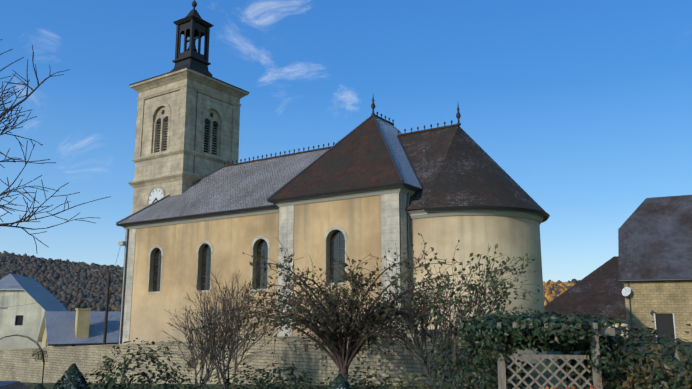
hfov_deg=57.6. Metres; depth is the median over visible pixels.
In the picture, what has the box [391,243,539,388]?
young tree
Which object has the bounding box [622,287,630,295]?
satellite dish
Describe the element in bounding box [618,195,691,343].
house
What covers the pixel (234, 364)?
garden stakes
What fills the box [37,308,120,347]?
house
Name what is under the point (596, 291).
house
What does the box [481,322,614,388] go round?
pergola
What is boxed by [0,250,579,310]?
hills
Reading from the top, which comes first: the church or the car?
the church
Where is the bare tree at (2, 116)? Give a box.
[0,39,110,251]
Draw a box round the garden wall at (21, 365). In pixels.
[0,329,510,385]
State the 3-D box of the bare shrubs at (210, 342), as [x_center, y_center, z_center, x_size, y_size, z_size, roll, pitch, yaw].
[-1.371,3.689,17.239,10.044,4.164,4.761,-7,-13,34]
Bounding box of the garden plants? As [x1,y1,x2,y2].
[22,331,604,388]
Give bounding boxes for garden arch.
[0,334,44,384]
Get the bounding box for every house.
[0,273,67,349]
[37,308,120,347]
[544,256,627,336]
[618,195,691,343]
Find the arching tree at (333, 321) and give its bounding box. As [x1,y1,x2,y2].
[188,233,491,378]
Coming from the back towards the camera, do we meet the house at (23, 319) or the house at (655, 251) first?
the house at (23, 319)
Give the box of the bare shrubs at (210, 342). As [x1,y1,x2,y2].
[162,243,475,388]
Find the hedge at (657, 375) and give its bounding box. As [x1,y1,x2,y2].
[555,308,691,388]
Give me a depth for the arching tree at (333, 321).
15.72 m
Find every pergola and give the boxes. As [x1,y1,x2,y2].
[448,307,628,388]
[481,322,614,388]
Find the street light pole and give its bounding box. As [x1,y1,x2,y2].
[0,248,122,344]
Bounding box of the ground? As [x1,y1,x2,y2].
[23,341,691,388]
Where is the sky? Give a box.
[0,0,691,282]
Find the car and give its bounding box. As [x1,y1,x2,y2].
[0,381,28,388]
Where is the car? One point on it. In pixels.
(11, 385)
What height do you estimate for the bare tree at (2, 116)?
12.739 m
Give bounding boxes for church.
[116,0,549,364]
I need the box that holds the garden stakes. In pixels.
[122,348,518,388]

